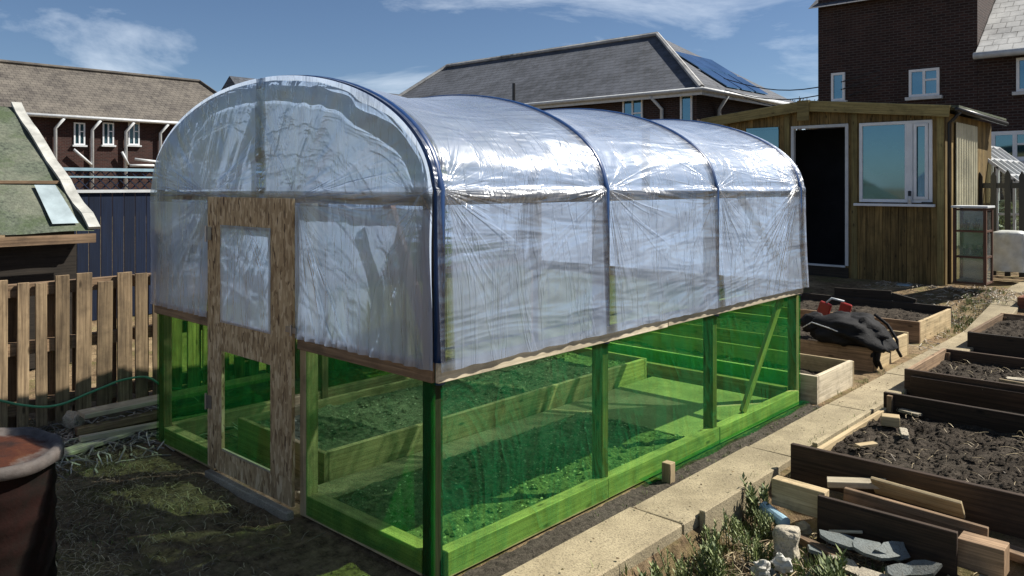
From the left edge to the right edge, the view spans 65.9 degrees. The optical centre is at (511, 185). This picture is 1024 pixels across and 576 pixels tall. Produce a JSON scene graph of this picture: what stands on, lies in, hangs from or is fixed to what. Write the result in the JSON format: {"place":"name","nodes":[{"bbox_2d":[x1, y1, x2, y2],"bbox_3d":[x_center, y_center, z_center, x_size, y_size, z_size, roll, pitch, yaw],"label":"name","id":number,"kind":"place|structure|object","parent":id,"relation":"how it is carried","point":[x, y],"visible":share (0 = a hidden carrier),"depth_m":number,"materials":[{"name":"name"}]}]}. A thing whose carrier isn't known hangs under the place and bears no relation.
{"place":"outdoors","nodes":[
{"label":"outdoors","id":0,"kind":"place"},
{"bbox_2d":[0,59,216,189],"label":"brick house","id":1,"kind":"structure","parent":0,"point":[79,117],"depth_m":41.53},
{"bbox_2d":[72,122,87,146],"bbox_3d":[-21.844,-2.573,39.901,0.140,1.218,0.684,0,0,43],"label":"window","id":2,"kind":"structure","parent":1,"relation":"in","point":[79,128],"depth_m":39.90,"materials":[{"name":"white plastic"}]},
{"bbox_2d":[101,122,115,146],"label":"window","id":3,"kind":"structure","parent":1,"relation":"in","point":[107,128],"depth_m":40.92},
{"bbox_2d":[128,122,141,146],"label":"window","id":4,"kind":"structure","parent":1,"relation":"in","point":[134,133],"depth_m":41.89,"materials":[{"name":"white plastic"}]},
{"bbox_2d":[0,0,817,129],"label":"sky","id":5,"kind":"structure","parent":0,"point":[387,46],"materials":[{"name":"blue"}]},
{"bbox_2d":[0,231,1023,575],"bbox_3d":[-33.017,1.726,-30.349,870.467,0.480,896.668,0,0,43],"label":"ground","id":6,"kind":"structure","parent":0,"point":[340,549],"depth_m":4.32,"materials":[{"name":"soil"}]},
{"bbox_2d":[0,427,63,575],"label":"plant pot","id":7,"kind":"object","parent":6,"relation":"on","point":[30,457],"visible":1,"depth_m":3.28,"materials":[{"name":"brown ceramic"}]},
{"bbox_2d":[0,102,99,368],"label":"felt roof shed","id":8,"kind":"structure","parent":6,"relation":"on","point":[46,212],"depth_m":8.02,"materials":[{"name":"green wood"}]},
{"bbox_2d":[0,272,131,427],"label":"pallet fence","id":9,"kind":"object","parent":6,"relation":"on","point":[52,343],"visible":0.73,"depth_m":5.88,"materials":[{"name":"brown wood"}]},
{"bbox_2d":[62,410,84,428],"bbox_3d":[-3.185,1.697,5.732,0.142,0.118,0.101,0,0,17],"label":"stone","id":10,"kind":"object","parent":6,"relation":"on","point":[72,419],"visible":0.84,"depth_m":5.70,"materials":[{"name":"stone"}]},
{"bbox_2d":[61,432,133,458],"bbox_3d":[-2.873,1.765,5.385,0.120,0.035,0.583,0,0,27],"label":"plank","id":11,"kind":"object","parent":6,"relation":"on","point":[79,448],"visible":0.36,"depth_m":5.36,"materials":[{"name":"brown wood"}]},
{"bbox_2d":[34,384,264,479],"bbox_3d":[-3.102,1.787,5.597,1.718,0.105,3.048,0,0,43],"label":"brushwood","id":12,"kind":"object","parent":6,"relation":"on","point":[136,436],"visible":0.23,"depth_m":5.53,"materials":[{"name":"brown wood"}]},
{"bbox_2d":[79,409,228,441],"bbox_3d":[-2.573,1.740,5.754,1.052,0.055,0.050,0,0,-44],"label":"plank","id":13,"kind":"object","parent":6,"relation":"on","point":[113,432],"visible":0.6,"depth_m":5.58,"materials":[{"name":"wood"}]},
{"bbox_2d":[100,389,269,431],"bbox_3d":[-2.459,1.750,6.194,0.120,0.060,1.451,0,0,45],"label":"plank","id":14,"kind":"object","parent":6,"relation":"on","point":[262,395],"visible":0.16,"depth_m":6.35,"materials":[{"name":"brown wood"}]},
{"bbox_2d":[75,391,256,435],"bbox_3d":[-2.571,1.710,5.977,1.323,0.070,0.070,0,0,-44],"label":"plank","id":15,"kind":"object","parent":14,"relation":"on","point":[131,420],"visible":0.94,"depth_m":5.82,"materials":[{"name":"brown wood"}]},
{"bbox_2d":[78,373,269,418],"bbox_3d":[-2.542,1.615,6.127,1.463,0.060,0.170,0,0,-44],"label":"plank","id":16,"kind":"object","parent":15,"relation":"on","point":[96,411],"visible":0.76,"depth_m":5.98,"materials":[{"name":"wood"}]},
{"bbox_2d":[132,273,258,398],"bbox_3d":[-2.654,1.208,6.677,0.147,1.103,1.083,0,0,43],"label":"pallet fence","id":17,"kind":"object","parent":6,"relation":"on","point":[143,330],"visible":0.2,"depth_m":6.45,"materials":[{"name":"brown wood"}]},
{"bbox_2d":[0,376,186,407],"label":"garden hose","id":18,"kind":"object","parent":17,"relation":"hanging from","point":[76,398],"visible":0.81,"depth_m":5.91,"materials":[{"name":"green rubber"}]},
{"bbox_2d":[29,418,366,575],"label":"straw litter","id":19,"kind":"object","parent":6,"relation":"on","point":[121,525],"visible":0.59,"depth_m":4.35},
{"bbox_2d":[32,419,380,575],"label":"soil crumbs","id":20,"kind":"object","parent":6,"relation":"on","point":[221,524],"visible":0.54,"depth_m":4.14,"materials":[{"name":"brown soil"}]},
{"bbox_2d":[205,469,293,520],"bbox_3d":[-1.548,1.810,4.601,0.950,0.080,0.045,0,0,43],"label":"door step","id":21,"kind":"object","parent":6,"relation":"on","point":[279,511],"depth_m":4.53,"materials":[{"name":"concrete"}]},
{"bbox_2d":[63,167,476,319],"bbox_3d":[-3.312,0.762,12.989,0.120,2.076,8.590,0,0,43],"label":"blue fence","id":22,"kind":"object","parent":6,"relation":"on","point":[122,243],"visible":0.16,"depth_m":10.78,"materials":[{"name":"blue wood"}]},
{"bbox_2d":[221,76,398,188],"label":"slate house","id":23,"kind":"structure","parent":6,"relation":"on","point":[231,81],"depth_m":50.84,"materials":[{"name":"stone"}]},
{"bbox_2d":[266,275,616,383],"bbox_3d":[-0.107,1.200,9.377,0.070,1.159,6.220,0,0,43],"label":"board fence","id":24,"kind":"object","parent":6,"relation":"on","point":[449,333],"visible":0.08,"depth_m":8.67,"materials":[{"name":"brown wood"}]},
{"bbox_2d":[238,348,646,484],"bbox_3d":[-0.318,1.709,6.361,1.032,0.230,3.500,0,0,43],"label":"raised bed","id":25,"kind":"object","parent":6,"relation":"on","point":[538,391],"visible":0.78,"depth_m":5.89,"materials":[{"name":"wood"}]},
{"bbox_2d":[150,75,808,575],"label":"polytunnel","id":26,"kind":"structure","parent":6,"relation":"on","point":[356,229],"depth_m":4.41,"materials":[{"name":"clear plastic"}]},
{"bbox_2d":[205,197,295,506],"bbox_3d":[-1.542,0.910,4.615,1.040,1.680,0.042,0,0,43],"label":"door","id":27,"kind":"structure","parent":26,"relation":"in","point":[251,241],"depth_m":4.55,"materials":[{"name":"wood"}]},
{"bbox_2d":[295,358,684,544],"bbox_3d":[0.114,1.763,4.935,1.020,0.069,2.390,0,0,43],"label":"soil","id":28,"kind":"structure","parent":6,"relation":"on","point":[382,500],"depth_m":4.80,"materials":[{"name":"soil"}]},
{"bbox_2d":[56,286,1019,575],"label":"grass","id":29,"kind":"structure","parent":6,"relation":"on","point":[804,564],"depth_m":4.23,"materials":[{"name":"green plant"}]},
{"bbox_2d":[397,32,792,204],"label":"hipped house","id":30,"kind":"structure","parent":6,"relation":"on","point":[654,75],"depth_m":33.21,"materials":[{"name":"grey tile"}]},
{"bbox_2d":[622,100,642,117],"bbox_3d":[4.680,-2.585,30.623,0.925,1.732,0.060,0,0,43],"label":"window","id":31,"kind":"structure","parent":30,"relation":"in","point":[635,107],"depth_m":30.60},
{"bbox_2d":[680,95,692,119],"bbox_3d":[6.409,-2.532,29.027,0.499,1.627,0.060,0,0,43],"label":"window","id":32,"kind":"structure","parent":30,"relation":"in","point":[686,102],"depth_m":29.03,"materials":[{"name":"blue glass"}]},
{"bbox_2d":[637,559,663,575],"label":"weed plant","id":33,"kind":"object","parent":6,"relation":"on","point":[653,568],"visible":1,"depth_m":3.75,"materials":[{"name":"green plant"}]},
{"bbox_2d":[662,460,674,483],"bbox_3d":[0.948,1.762,4.785,0.060,0.175,0.060,0,0,43],"label":"timber peg","id":34,"kind":"object","parent":6,"relation":"on","point":[668,471],"visible":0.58,"depth_m":4.76,"materials":[{"name":"beige wood"}]},
{"bbox_2d":[657,544,694,575],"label":"weed plant","id":35,"kind":"object","parent":6,"relation":"on","point":[678,570],"visible":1,"depth_m":3.86,"materials":[{"name":"green plant"}]},
{"bbox_2d":[685,525,724,565],"bbox_3d":[0.992,1.852,4.018,0.169,0.197,0.190,0,0,43],"label":"weed plant","id":36,"kind":"object","parent":6,"relation":"on","point":[708,539],"visible":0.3,"depth_m":4.02,"materials":[{"name":"green plant"}]},
{"bbox_2d":[695,537,727,575],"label":"weed plant","id":37,"kind":"object","parent":6,"relation":"on","point":[711,562],"visible":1,"depth_m":3.84,"materials":[{"name":"green plant"}]},
{"bbox_2d":[701,519,726,552],"bbox_3d":[1.054,1.857,4.173,0.142,0.179,0.160,0,0,43],"label":"weed plant","id":38,"kind":"object","parent":6,"relation":"on","point":[719,534],"visible":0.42,"depth_m":4.19,"materials":[{"name":"green plant"}]},
{"bbox_2d":[586,331,853,404],"bbox_3d":[1.816,1.708,7.760,2.710,0.260,0.850,0,0,43],"label":"raised bed","id":39,"kind":"object","parent":6,"relation":"on","point":[821,379],"visible":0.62,"depth_m":7.41,"materials":[{"name":"beige wood"}]},
{"bbox_2d":[515,338,948,575],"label":"path crumbs","id":40,"kind":"object","parent":6,"relation":"on","point":[740,569],"visible":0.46,"depth_m":4.12,"materials":[{"name":"grey gravel"}]},
{"bbox_2d":[722,507,746,551],"bbox_3d":[1.185,1.836,4.220,0.153,0.216,0.165,0,0,43],"label":"weed plant","id":41,"kind":"object","parent":6,"relation":"on","point":[734,530],"visible":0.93,"depth_m":4.23,"materials":[{"name":"green plant"}]},
{"bbox_2d":[740,530,771,561],"bbox_3d":[1.251,1.855,4.026,0.132,0.185,0.176,0,0,-11],"label":"weed plant","id":42,"kind":"object","parent":6,"relation":"on","point":[755,554],"visible":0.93,"depth_m":4.04,"materials":[{"name":"green plant"}]},
{"bbox_2d":[739,472,774,527],"bbox_3d":[1.402,1.808,4.485,0.212,0.293,0.218,0,0,-3],"label":"weed plant","id":43,"kind":"object","parent":6,"relation":"on","point":[752,499],"visible":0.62,"depth_m":4.49,"materials":[{"name":"green plant"}]},
{"bbox_2d":[750,559,770,575],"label":"white rock","id":44,"kind":"object","parent":6,"relation":"on","point":[762,567],"visible":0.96,"depth_m":3.85,"materials":[{"name":"white stone"}]},
{"bbox_2d":[753,511,772,542],"bbox_3d":[1.371,1.867,4.317,0.112,0.177,0.155,0,0,10],"label":"weed plant","id":45,"kind":"object","parent":6,"relation":"on","point":[762,524],"visible":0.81,"depth_m":4.30,"materials":[{"name":"green plant"}]},
{"bbox_2d":[751,506,775,544],"bbox_3d":[1.383,1.861,4.328,0.160,0.193,0.146,0,0,43],"label":"weed plant","id":46,"kind":"object","parent":6,"relation":"on","point":[766,527],"visible":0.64,"depth_m":4.32,"materials":[{"name":"green plant"}]},
{"bbox_2d":[759,501,789,524],"bbox_3d":[1.456,1.830,4.384,0.069,0.090,0.187,0,0,-21],"label":"pipe offcut","id":47,"kind":"object","parent":6,"relation":"on","point":[779,517],"visible":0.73,"depth_m":4.35,"materials":[{"name":"blue plastic"}]},
{"bbox_2d":[651,311,908,371],"bbox_3d":[2.906,1.706,8.978,2.660,0.262,1.120,0,0,43],"label":"raised bed","id":48,"kind":"object","parent":6,"relation":"on","point":[753,326],"visible":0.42,"depth_m":8.54,"materials":[{"name":"brown wood"}]},
{"bbox_2d":[799,311,902,369],"bbox_3d":[3.477,1.537,8.097,0.937,0.513,0.830,0,0,43],"label":"tarp","id":49,"kind":"object","parent":48,"relation":"on","point":[860,329],"visible":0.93,"depth_m":7.82,"materials":[{"name":"black plastic"}]},
{"bbox_2d":[817,297,851,314],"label":"red ear defenders","id":50,"kind":"object","parent":49,"relation":"on","point":[824,308],"visible":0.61,"depth_m":8.54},
{"bbox_2d":[770,552,792,572],"bbox_3d":[1.338,1.867,3.901,0.111,0.097,0.085,0,0,30],"label":"white rock","id":51,"kind":"object","parent":6,"relation":"on","point":[780,562],"visible":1,"depth_m":3.87,"materials":[{"name":"white stone"}]},
{"bbox_2d":[772,525,800,563],"bbox_3d":[1.417,1.843,4.072,0.134,0.190,0.161,0,0,26],"label":"stone block","id":52,"kind":"object","parent":6,"relation":"on","point":[786,538],"depth_m":4.02,"materials":[{"name":"beige stone"}]},
{"bbox_2d":[699,400,882,539],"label":"kerb","id":53,"kind":"structure","parent":6,"relation":"on","point":[732,502],"depth_m":4.52,"materials":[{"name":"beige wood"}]},
{"bbox_2d":[771,475,828,517],"bbox_3d":[1.610,1.742,4.418,0.302,0.155,0.070,0,0,43],"label":"timber offcut","id":54,"kind":"object","parent":6,"relation":"on","point":[795,495],"visible":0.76,"depth_m":4.40,"materials":[{"name":"beige wood"}]},
{"bbox_2d":[795,521,811,535],"bbox_3d":[1.578,1.870,4.300,0.077,0.095,0.100,0,0,-32],"label":"stone","id":55,"kind":"object","parent":6,"relation":"on","point":[805,528],"visible":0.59,"depth_m":4.27,"materials":[{"name":"stone"}]},
{"bbox_2d":[741,549,871,575],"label":"rubble","id":56,"kind":"object","parent":6,"relation":"on","point":[773,572],"visible":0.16,"depth_m":3.97,"materials":[{"name":"stone"}]},
{"bbox_2d":[906,560,941,575],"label":"slate piece","id":57,"kind":"object","parent":56,"relation":"on","point":[925,568],"visible":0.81,"depth_m":3.80,"materials":[{"name":"grey stone"}]},
{"bbox_2d":[807,544,831,555],"bbox_3d":[1.596,1.884,4.082,0.184,0.052,0.089,0,0,-26],"label":"slate piece","id":58,"kind":"object","parent":6,"relation":"on","point":[813,549],"visible":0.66,"depth_m":4.04,"materials":[{"name":"grey stone"}]},
{"bbox_2d":[799,533,844,556],"bbox_3d":[1.596,1.880,4.078,0.050,0.055,0.337,0,0,-30],"label":"plank","id":59,"kind":"object","parent":6,"relation":"on","point":[805,540],"visible":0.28,"depth_m":4.10,"materials":[{"name":"brown wood"}]},
{"bbox_2d":[680,520,977,575],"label":"dead stalks","id":60,"kind":"object","parent":6,"relation":"on","point":[847,553],"visible":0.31,"depth_m":4.06,"materials":[{"name":"plant"}]},
{"bbox_2d":[810,543,848,575],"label":"weed plant","id":61,"kind":"object","parent":6,"relation":"on","point":[831,561],"visible":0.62,"depth_m":3.86,"materials":[{"name":"green plant"}]},
{"bbox_2d":[719,287,951,343],"bbox_3d":[4.197,1.623,10.437,2.580,0.426,1.415,0,0,43],"label":"raised bed","id":62,"kind":"object","parent":6,"relation":"on","point":[918,323],"visible":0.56,"depth_m":10.32,"materials":[{"name":"brown wood"}]},
{"bbox_2d":[819,529,854,549],"bbox_3d":[1.700,1.821,4.053,0.242,0.049,0.097,0,0,33],"label":"slate piece","id":63,"kind":"object","parent":6,"relation":"on","point":[842,540],"visible":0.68,"depth_m":4.06,"materials":[{"name":"grey stone"}]},
{"bbox_2d":[819,563,858,575],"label":"weed plant","id":64,"kind":"object","parent":6,"relation":"on","point":[828,571],"visible":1,"depth_m":3.73,"materials":[{"name":"green plant"}]},
{"bbox_2d":[829,555,858,575],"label":"slate piece","id":65,"kind":"object","parent":6,"relation":"on","point":[852,568],"visible":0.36,"depth_m":3.88,"materials":[{"name":"stone"}]},
{"bbox_2d":[829,530,862,533],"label":"plank","id":66,"kind":"object","parent":6,"relation":"on","point":[851,531],"visible":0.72,"depth_m":4.13,"materials":[{"name":"wood"}]},
{"bbox_2d":[701,100,1008,285],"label":"garden shed","id":67,"kind":"structure","parent":6,"relation":"on","point":[867,168],"depth_m":12.67,"materials":[{"name":"brown wood"}]},
{"bbox_2d":[746,127,778,147],"bbox_3d":[4.396,-0.427,13.874,0.592,1.174,0.016,0,0,43],"label":"window","id":68,"kind":"structure","parent":67,"relation":"in","point":[771,134],"depth_m":13.80,"materials":[{"name":"glass"}]},
{"bbox_2d":[853,120,934,206],"bbox_3d":[5.985,-0.341,12.376,1.185,1.330,0.150,0,0,43],"label":"window","id":69,"kind":"structure","parent":67,"relation":"in","point":[896,157],"depth_m":12.38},
{"bbox_2d":[827,477,885,489],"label":"plank","id":70,"kind":"object","parent":6,"relation":"on","point":[851,482],"visible":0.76,"depth_m":4.49,"materials":[{"name":"beige wood"}]},
{"bbox_2d":[852,537,899,560],"bbox_3d":[1.810,1.811,3.927,0.221,0.066,0.110,0,0,11],"label":"slate piece","id":71,"kind":"object","parent":6,"relation":"on","point":[864,547],"visible":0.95,"depth_m":3.91,"materials":[{"name":"grey stone"}]},
{"bbox_2d":[817,494,957,575],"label":"plank","id":72,"kind":"object","parent":6,"relation":"on","point":[927,541],"visible":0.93,"depth_m":4.02,"materials":[{"name":"brown wood"}]},
{"bbox_2d":[873,541,909,561],"bbox_3d":[1.890,1.822,3.927,0.206,0.079,0.084,0,0,-23],"label":"slate piece","id":73,"kind":"object","parent":6,"relation":"on","point":[896,547],"visible":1,"depth_m":3.93,"materials":[{"name":"grey stone"}]},
{"bbox_2d":[885,563,913,575],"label":"slate piece","id":74,"kind":"object","parent":6,"relation":"on","point":[899,569],"visible":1,"depth_m":3.76,"materials":[{"name":"grey stone"}]},
{"bbox_2d":[791,391,1023,538],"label":"raised bed","id":75,"kind":"object","parent":6,"relation":"on","point":[995,502],"visible":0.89,"depth_m":4.99,"materials":[{"name":"brown wood"}]},
{"bbox_2d":[854,441,877,447],"bbox_3d":[2.343,1.715,5.226,0.160,0.020,0.050,0,0,-19],"label":"broken block","id":76,"kind":"object","parent":75,"relation":"on","point":[868,444],"depth_m":5.21,"materials":[{"name":"beige wood"}]},
{"bbox_2d":[881,413,899,427],"bbox_3d":[2.727,1.690,5.688,0.126,0.070,0.103,0,0,26],"label":"broken block","id":77,"kind":"object","parent":75,"relation":"on","point":[889,420],"depth_m":5.65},
{"bbox_2d":[899,427,908,439],"bbox_3d":[2.700,1.706,5.439,0.056,0.044,0.141,0,0,20],"label":"broken block","id":78,"kind":"object","parent":75,"relation":"on","point":[904,433],"depth_m":5.41,"materials":[{"name":"concrete"}]},
{"bbox_2d":[897,408,921,416],"bbox_3d":[3.000,1.710,5.953,0.065,0.022,0.168,0,0,-30],"label":"broken block","id":79,"kind":"object","parent":75,"relation":"on","point":[909,412],"depth_m":5.94,"materials":[{"name":"concrete"}]},
{"bbox_2d":[845,328,1023,484],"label":"bed litter","id":80,"kind":"object","parent":75,"relation":"on","point":[885,452],"visible":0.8,"depth_m":5.15,"materials":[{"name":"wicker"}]},
{"bbox_2d":[843,487,988,536],"bbox_3d":[2.109,1.750,4.162,0.703,0.140,0.030,0,0,43],"label":"plank","id":81,"kind":"object","parent":6,"relation":"on","point":[873,501],"visible":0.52,"depth_m":4.15,"materials":[{"name":"brown wood"}]},
{"bbox_2d":[809,0,1023,227],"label":"tall brick house","id":82,"kind":"structure","parent":6,"relation":"on","point":[968,53],"depth_m":21.95,"materials":[{"name":"brown brick"}]},
{"bbox_2d":[724,70,879,90],"bbox_3d":[9.152,-3.568,26.001,0.033,1.042,8.303,0,0,-15],"label":"overhead wire","id":83,"kind":"object","parent":82,"relation":"attached to","point":[800,89],"visible":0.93,"depth_m":25.81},
{"bbox_2d":[726,76,879,99],"bbox_3d":[9.152,-3.225,26.001,0.033,0.877,8.303,0,0,-15],"label":"overhead wire","id":84,"kind":"object","parent":82,"relation":"attached to","point":[805,97],"visible":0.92,"depth_m":25.48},
{"bbox_2d":[744,84,879,105],"bbox_3d":[9.532,-2.952,26.001,0.033,0.816,8.135,0,0,-10],"label":"overhead wire","id":85,"kind":"object","parent":82,"relation":"attached to","point":[849,95],"visible":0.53,"depth_m":23.29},
{"bbox_2d":[831,72,847,101],"bbox_3d":[9.722,-2.906,23.575,0.561,0.933,0.140,0,0,43],"label":"window","id":86,"kind":"structure","parent":82,"relation":"in","point":[837,94],"depth_m":23.61,"materials":[{"name":"blue glass"}]},
{"bbox_2d":[905,67,942,100],"bbox_3d":[11.457,-2.825,21.975,0.939,0.858,0.140,0,0,43],"label":"window","id":87,"kind":"structure","parent":82,"relation":"in","point":[924,84],"depth_m":21.97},
{"bbox_2d":[991,130,1023,163],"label":"window","id":88,"kind":"structure","parent":82,"relation":"in","point":[1012,142],"depth_m":20.61,"materials":[{"name":"white plastic"}]},
{"bbox_2d":[1012,57,1023,95],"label":"window","id":89,"kind":"structure","parent":82,"relation":"in","point":[1019,61],"depth_m":20.46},
{"bbox_2d":[870,476,965,518],"bbox_3d":[2.196,1.690,4.286,0.090,0.122,0.463,0,0,-45],"label":"plank","id":90,"kind":"object","parent":6,"relation":"on","point":[932,501],"visible":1,"depth_m":4.26,"materials":[{"name":"beige wood"}]},
{"bbox_2d":[865,281,1023,349],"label":"leaf litter","id":91,"kind":"object","parent":6,"relation":"on","point":[973,289],"visible":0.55,"depth_m":11.06,"materials":[{"name":"brown plant"}]},
{"bbox_2d":[904,348,1023,413],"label":"raised bed","id":92,"kind":"object","parent":6,"relation":"on","point":[949,383],"visible":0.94,"depth_m":6.75,"materials":[{"name":"brown wood"}]},
{"bbox_2d":[998,378,1023,384],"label":"wood offcut","id":93,"kind":"object","parent":92,"relation":"on","point":[1010,381],"visible":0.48,"depth_m":6.39,"materials":[{"name":"wood"}]},
{"bbox_2d":[1006,376,1023,381],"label":"flat stone","id":94,"kind":"object","parent":92,"relation":"on","point":[1018,379],"visible":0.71,"depth_m":6.75,"materials":[{"name":"stone"}]},
{"bbox_2d":[951,205,994,284],"bbox_3d":[6.670,0.848,11.424,0.465,1.116,0.460,0,0,43],"label":"glazed cabinet","id":95,"kind":"object","parent":6,"relation":"on","point":[976,269],"visible":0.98,"depth_m":11.41,"materials":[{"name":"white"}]},
{"bbox_2d":[962,243,969,254],"bbox_3d":[6.601,0.903,11.474,0.100,0.200,0.100,0,0,43],"label":"plant pot","id":96,"kind":"object","parent":95,"relation":"on","point":[966,250],"visible":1,"depth_m":11.45,"materials":[{"name":"grey plastic"}]},
{"bbox_2d":[972,218,979,229],"bbox_3d":[6.695,0.534,11.388,0.100,0.200,0.100,0,0,43],"label":"plant pot","id":97,"kind":"object","parent":95,"relation":"on","point":[976,225],"visible":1,"depth_m":11.36,"materials":[{"name":"grey plastic"}]},
{"bbox_2d":[977,242,982,255],"bbox_3d":[6.742,0.904,11.344,0.100,0.197,0.100,0,0,43],"label":"plant pot","id":98,"kind":"object","parent":95,"relation":"on","point":[980,251],"visible":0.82,"depth_m":11.32,"materials":[{"name":"grey plastic"}]},
{"bbox_2d":[958,531,1008,575],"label":"plank","id":99,"kind":"object","parent":6,"relation":"on","point":[985,555],"visible":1,"depth_m":3.81,"materials":[{"name":"brown wood"}]},
{"bbox_2d":[967,313,1023,357],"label":"raised bed","id":100,"kind":"object","parent":6,"relation":"on","point":[1002,334],"visible":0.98,"depth_m":8.61,"materials":[{"name":"brown wood"}]},
{"bbox_2d":[979,170,1023,276],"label":"picket fence","id":101,"kind":"object","parent":6,"relation":"on","point":[994,185],"visible":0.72,"depth_m":13.20,"materials":[{"name":"wood"}]},
{"bbox_2d":[988,146,1023,230],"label":"greenhouse","id":102,"kind":"object","parent":6,"relation":"on","point":[1002,160],"visible":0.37,"depth_m":14.42,"materials":[{"name":"white"}]},
{"bbox_2d":[999,200,1018,229],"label":"greenhouse plants","id":103,"kind":"object","parent":102,"relation":"in","point":[1001,217],"visible":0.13,"depth_m":14.30,"materials":[{"name":"green plant"}]},
{"bbox_2d":[990,537,1023,564],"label":"plank","id":104,"kind":"object","parent":6,"relation":"on","point":[1016,553],"depth_m":3.90,"materials":[{"name":"brown wood"}]},
{"bbox_2d":[993,230,1023,272],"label":"builders sack","id":105,"kind":"object","parent":6,"relation":"on","point":[1008,250],"visible":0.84,"depth_m":12.11,"materials":[{"name":"white fabric"}]},
{"bbox_2d":[1017,295,1023,308],"bbox_3d":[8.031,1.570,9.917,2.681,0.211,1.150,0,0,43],"label":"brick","id":106,"kind":"object","parent":6,"relation":"on","point":[1020,301],"visible":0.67,"depth_m":10.38,"materials":[{"name":"brick"}]},
{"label":"slate piece","id":107,"kind":"object","parent":6,"relation":"on","visible":0},
{"bbox_2d":[855,567,887,575],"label":"slate piece","id":108,"kind":"object","parent":107,"relation":"on","point":[862,571],"visible":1,"depth_m":3.78,"materials":[{"name":"stone"}]},
{"bbox_2d":[297,376,767,500],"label":"path","id":109,"kind":"structure","parent":0,"point":[680,410],"depth_m":6.05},
{"bbox_2d":[462,403,821,575],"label":"gravel","id":110,"kind":"structure","parent":0,"point":[507,562],"depth_m":4.44,"materials":[{"name":"grey gravel"}]},
{"bbox_2d":[502,281,1023,575],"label":"path","id":111,"kind":"structure","parent":0,"point":[646,534],"depth_m":4.52,"materials":[{"name":"beige concrete"}]},
{"bbox_2d":[908,191,911,203],"bbox_3d":[6.133,0.181,12.179,0.056,0.205,0.055,0,0,43],"label":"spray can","id":112,"kind":"object","parent":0,"point":[909,198],"visible":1,"depth_m":12.16,"materials":[{"name":"metal"}]}
]}

